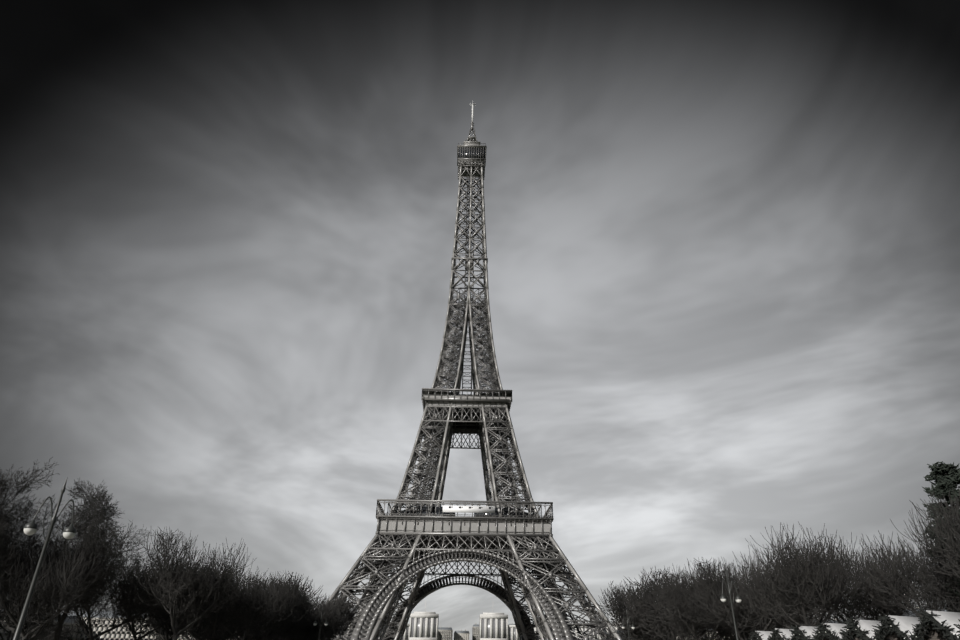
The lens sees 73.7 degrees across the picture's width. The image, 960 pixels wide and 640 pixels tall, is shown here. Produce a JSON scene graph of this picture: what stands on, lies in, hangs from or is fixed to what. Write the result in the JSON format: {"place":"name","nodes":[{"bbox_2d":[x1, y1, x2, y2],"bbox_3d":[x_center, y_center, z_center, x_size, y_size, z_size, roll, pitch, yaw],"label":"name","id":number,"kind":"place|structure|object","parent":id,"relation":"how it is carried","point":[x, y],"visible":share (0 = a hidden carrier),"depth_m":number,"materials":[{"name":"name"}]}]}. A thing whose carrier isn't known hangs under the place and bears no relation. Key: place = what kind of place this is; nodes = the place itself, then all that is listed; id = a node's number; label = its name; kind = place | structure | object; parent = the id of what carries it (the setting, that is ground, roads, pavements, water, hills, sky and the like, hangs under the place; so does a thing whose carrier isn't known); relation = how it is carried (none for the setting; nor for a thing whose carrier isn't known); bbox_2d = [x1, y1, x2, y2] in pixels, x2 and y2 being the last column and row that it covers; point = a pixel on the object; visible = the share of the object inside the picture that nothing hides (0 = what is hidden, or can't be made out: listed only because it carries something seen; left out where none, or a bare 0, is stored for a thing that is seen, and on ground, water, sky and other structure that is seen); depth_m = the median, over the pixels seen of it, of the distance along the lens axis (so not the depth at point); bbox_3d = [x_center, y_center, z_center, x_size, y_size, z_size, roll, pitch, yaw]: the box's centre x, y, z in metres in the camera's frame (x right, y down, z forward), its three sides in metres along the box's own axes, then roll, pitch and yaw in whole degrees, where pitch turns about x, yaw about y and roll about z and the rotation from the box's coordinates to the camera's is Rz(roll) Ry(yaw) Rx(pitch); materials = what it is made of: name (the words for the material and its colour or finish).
{"place":"outdoors","nodes":[
{"label":"outdoors","id":0,"kind":"place"},
{"bbox_2d":[438,626,452,639],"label":"building","id":1,"kind":"structure","parent":0,"point":[445,633],"depth_m":969.69,"materials":[{"name":"stone"}]},
{"bbox_2d":[0,0,959,639],"label":"sky","id":2,"kind":"structure","parent":0,"point":[723,236],"materials":[{"name":"grey"}]},
{"label":"gravel paths","id":3,"kind":"structure","parent":0,"visible":0},
{"bbox_2d":[0,467,77,592],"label":"tree","id":4,"kind":"object","parent":3,"relation":"on","point":[6,519],"visible":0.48,"depth_m":60.34,"materials":[{"name":"black plant"}]},
{"bbox_2d":[13,479,75,639],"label":"street lamp","id":5,"kind":"object","parent":3,"relation":"on","point":[31,528],"visible":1,"depth_m":28.77,"materials":[{"name":"black metal"}]},
{"bbox_2d":[0,530,119,639],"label":"tree","id":6,"kind":"object","parent":3,"relation":"on","point":[60,581],"visible":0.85,"depth_m":58.41,"materials":[{"name":"black plant"}]},
{"bbox_2d":[29,478,150,639],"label":"tree","id":7,"kind":"object","parent":3,"relation":"on","point":[95,521],"visible":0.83,"depth_m":64.48,"materials":[{"name":"black plant"}]},
{"bbox_2d":[56,544,179,639],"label":"tree","id":8,"kind":"object","parent":3,"relation":"on","point":[127,584],"visible":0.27,"depth_m":70.00,"materials":[{"name":"black plant"}]},
{"bbox_2d":[95,553,212,639],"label":"tree","id":9,"kind":"object","parent":3,"relation":"on","point":[129,623],"visible":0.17,"depth_m":78.58,"materials":[{"name":"black plant"}]},
{"bbox_2d":[113,565,214,639],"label":"tree","id":10,"kind":"object","parent":3,"relation":"on","point":[165,632],"visible":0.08,"depth_m":85.95,"materials":[{"name":"black plant"}]},
{"bbox_2d":[123,526,268,639],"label":"tree","id":11,"kind":"object","parent":3,"relation":"on","point":[180,593],"visible":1,"depth_m":65.85,"materials":[{"name":"black plant"}]},
{"bbox_2d":[152,581,240,639],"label":"tree","id":12,"kind":"object","parent":3,"relation":"on","point":[202,629],"depth_m":96.63,"materials":[{"name":"black plant"}]},
{"bbox_2d":[143,562,288,639],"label":"tree","id":13,"kind":"object","parent":3,"relation":"on","point":[224,614],"visible":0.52,"depth_m":74.93,"materials":[{"name":"black plant"}]},
{"bbox_2d":[188,594,245,639],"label":"tree","id":14,"kind":"object","parent":3,"relation":"on","point":[225,634],"visible":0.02,"depth_m":104.86,"materials":[{"name":"black plant"}]},
{"bbox_2d":[199,568,312,639],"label":"tree","id":15,"kind":"object","parent":3,"relation":"on","point":[295,585],"visible":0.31,"depth_m":85.30,"materials":[{"name":"black plant"}]},
{"bbox_2d":[195,571,317,639],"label":"tree","id":16,"kind":"object","parent":3,"relation":"on","point":[277,625],"visible":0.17,"depth_m":91.14,"materials":[{"name":"black plant"}]},
{"bbox_2d":[250,578,322,639],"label":"tree","id":17,"kind":"object","parent":3,"relation":"on","point":[305,612],"visible":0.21,"depth_m":103.96,"materials":[{"name":"black plant"}]},
{"bbox_2d":[280,596,347,639],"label":"tree","id":18,"kind":"object","parent":3,"relation":"on","point":[309,631],"visible":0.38,"depth_m":112.47,"materials":[{"name":"black plant"}]},
{"bbox_2d":[313,607,327,639],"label":"street lamp","id":19,"kind":"object","parent":3,"relation":"on","point":[321,618],"visible":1,"depth_m":91.50,"materials":[{"name":"black metal"}]},
{"bbox_2d":[307,592,354,639],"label":"tree","id":20,"kind":"object","parent":3,"relation":"on","point":[342,608],"visible":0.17,"depth_m":122.92,"materials":[{"name":"black plant"}]},
{"bbox_2d":[312,593,363,639],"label":"tree","id":21,"kind":"object","parent":3,"relation":"on","point":[351,615],"visible":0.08,"depth_m":130.22,"materials":[{"name":"black plant"}]},
{"bbox_2d":[621,608,634,639],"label":"street lamp","id":22,"kind":"object","parent":3,"relation":"on","point":[623,626],"visible":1,"depth_m":91.68,"materials":[{"name":"black metal"}]},
{"bbox_2d":[592,581,680,639],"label":"tree","id":23,"kind":"object","parent":3,"relation":"on","point":[618,611],"visible":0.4,"depth_m":102.89,"materials":[{"name":"black plant"}]},
{"bbox_2d":[617,567,721,639],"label":"tree","id":24,"kind":"object","parent":3,"relation":"on","point":[643,602],"visible":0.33,"depth_m":94.16,"materials":[{"name":"black plant"}]},
{"bbox_2d":[637,562,751,639],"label":"tree","id":25,"kind":"object","parent":3,"relation":"on","point":[680,606],"visible":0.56,"depth_m":80.35,"materials":[{"name":"black plant"}]},
{"bbox_2d":[720,570,741,639],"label":"street lamp","id":26,"kind":"object","parent":3,"relation":"on","point":[723,598],"visible":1,"depth_m":54.30,"materials":[{"name":"black metal"}]},
{"bbox_2d":[670,557,800,639],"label":"tree","id":27,"kind":"object","parent":3,"relation":"on","point":[743,612],"visible":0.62,"depth_m":71.79,"materials":[{"name":"black plant"}]},
{"bbox_2d":[698,595,774,639],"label":"tree","id":28,"kind":"object","parent":3,"relation":"on","point":[732,634],"depth_m":100.20,"materials":[{"name":"black plant"}]},
{"bbox_2d":[702,601,814,639],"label":"tree","id":29,"kind":"object","parent":3,"relation":"on","point":[747,634],"depth_m":86.99,"materials":[{"name":"black plant"}]},
{"bbox_2d":[749,629,772,639],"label":"market chalet","id":30,"kind":"object","parent":3,"relation":"on","point":[759,635],"visible":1,"depth_m":45.66,"materials":[{"name":"white wood"}]},
{"bbox_2d":[767,627,792,639],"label":"market chalet","id":31,"kind":"object","parent":3,"relation":"on","point":[780,634],"visible":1,"depth_m":42.86,"materials":[{"name":"white wood"}]},
{"bbox_2d":[719,542,857,628],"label":"tree","id":32,"kind":"object","parent":3,"relation":"on","point":[812,617],"visible":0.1,"depth_m":78.61,"materials":[{"name":"black plant"}]},
{"bbox_2d":[719,522,881,628],"bbox_3d":[30.797,27.076,59.826,14.371,14.316,16.140,-18,-34,31],"label":"tree","id":33,"kind":"object","parent":3,"relation":"on","point":[803,579],"visible":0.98,"depth_m":60.25,"materials":[{"name":"black plant"}]},
{"bbox_2d":[786,625,817,639],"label":"market chalet","id":34,"kind":"object","parent":3,"relation":"on","point":[800,632],"visible":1,"depth_m":40.16,"materials":[{"name":"white wood"}]},
{"bbox_2d":[809,620,846,639],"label":"market chalet","id":35,"kind":"object","parent":3,"relation":"on","point":[826,631],"visible":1,"depth_m":37.40,"materials":[{"name":"white wood"}]},
{"bbox_2d":[837,617,880,639],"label":"market chalet","id":36,"kind":"object","parent":3,"relation":"on","point":[856,629],"visible":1,"depth_m":34.65,"materials":[{"name":"white wood"}]},
{"bbox_2d":[793,543,939,625],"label":"tree","id":37,"kind":"object","parent":3,"relation":"on","point":[867,601],"visible":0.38,"depth_m":66.52,"materials":[{"name":"black plant"}]},
{"bbox_2d":[871,614,920,639],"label":"market chalet","id":38,"kind":"object","parent":3,"relation":"on","point":[891,627],"visible":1,"depth_m":31.94,"materials":[{"name":"white wood"}]},
{"bbox_2d":[833,526,959,616],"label":"tree","id":39,"kind":"object","parent":3,"relation":"on","point":[933,589],"visible":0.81,"depth_m":56.69,"materials":[{"name":"black plant"}]},
{"bbox_2d":[890,488,959,580],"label":"tree","id":40,"kind":"object","parent":3,"relation":"on","point":[955,519],"visible":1,"depth_m":52.02,"materials":[{"name":"black plant"}]},
{"bbox_2d":[908,607,959,639],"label":"market chalet","id":41,"kind":"object","parent":3,"relation":"on","point":[935,625],"visible":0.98,"depth_m":29.18,"materials":[{"name":"white wood"}]},
{"bbox_2d":[921,461,959,612],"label":"conifer tree","id":42,"kind":"object","parent":3,"relation":"on","point":[944,481],"visible":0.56,"depth_m":58.17,"materials":[{"name":"black plant"}]},
{"bbox_2d":[953,619,959,639],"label":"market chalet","id":43,"kind":"object","parent":3,"relation":"on","point":[958,635],"visible":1,"depth_m":26.82,"materials":[{"name":"white wood"}]},
{"label":"ground","id":44,"kind":"structure","parent":0,"visible":0},
{"bbox_2d":[0,579,56,639],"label":"tree","id":45,"kind":"object","parent":44,"relation":"on","point":[10,631],"visible":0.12,"depth_m":101.80,"materials":[{"name":"black plant"}]},
{"bbox_2d":[0,592,57,639],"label":"tree","id":46,"kind":"object","parent":44,"relation":"on","point":[47,627],"visible":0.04,"depth_m":125.47,"materials":[{"name":"black plant"}]},
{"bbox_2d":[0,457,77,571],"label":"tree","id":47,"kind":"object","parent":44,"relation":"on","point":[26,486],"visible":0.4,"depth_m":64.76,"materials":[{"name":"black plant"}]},
{"bbox_2d":[0,610,79,639],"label":"city block","id":48,"kind":"structure","parent":44,"relation":"on","point":[66,623],"depth_m":336.35,"materials":[{"name":"stone"}]},
{"bbox_2d":[37,621,78,639],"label":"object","id":49,"kind":"object","parent":44,"relation":"on","point":[63,637],"visible":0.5,"depth_m":179.25,"materials":[{"name":"black plant"}]},
{"bbox_2d":[56,611,172,639],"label":"city block","id":50,"kind":"structure","parent":44,"relation":"on","point":[115,634],"depth_m":348.12,"materials":[{"name":"stone"}]},
{"bbox_2d":[177,631,282,639],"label":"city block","id":51,"kind":"structure","parent":44,"relation":"on","point":[181,638],"depth_m":347.64,"materials":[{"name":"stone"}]},
{"bbox_2d":[326,104,621,639],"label":"tower","id":52,"kind":"structure","parent":44,"relation":"on","point":[411,541],"depth_m":279.90,"materials":[{"name":"grey metal"}]},
{"bbox_2d":[617,626,729,639],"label":"city block","id":53,"kind":"structure","parent":44,"relation":"on","point":[620,635],"depth_m":362.35,"materials":[{"name":"stone"}]},
{"bbox_2d":[905,607,946,616],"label":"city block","id":54,"kind":"structure","parent":44,"relation":"on","point":[915,613],"depth_m":293.88,"materials":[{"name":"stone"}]},
{"bbox_3d":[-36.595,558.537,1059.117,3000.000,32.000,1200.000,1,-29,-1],"label":"chaillot hill","id":55,"kind":"structure","parent":0,"visible":0},
{"bbox_2d":[454,629,469,639],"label":"building","id":56,"kind":"structure","parent":55,"relation":"on","point":[461,635],"depth_m":989.43,"materials":[{"name":"stone"}]},
{"bbox_2d":[330,604,619,639],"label":"buildings","id":57,"kind":"structure","parent":55,"relation":"on","point":[424,626],"depth_m":828.35,"materials":[{"name":"stone"}]},
{"bbox_2d":[472,623,478,639],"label":"building","id":58,"kind":"structure","parent":55,"relation":"on","point":[475,631],"depth_m":1004.52,"materials":[{"name":"stone"}]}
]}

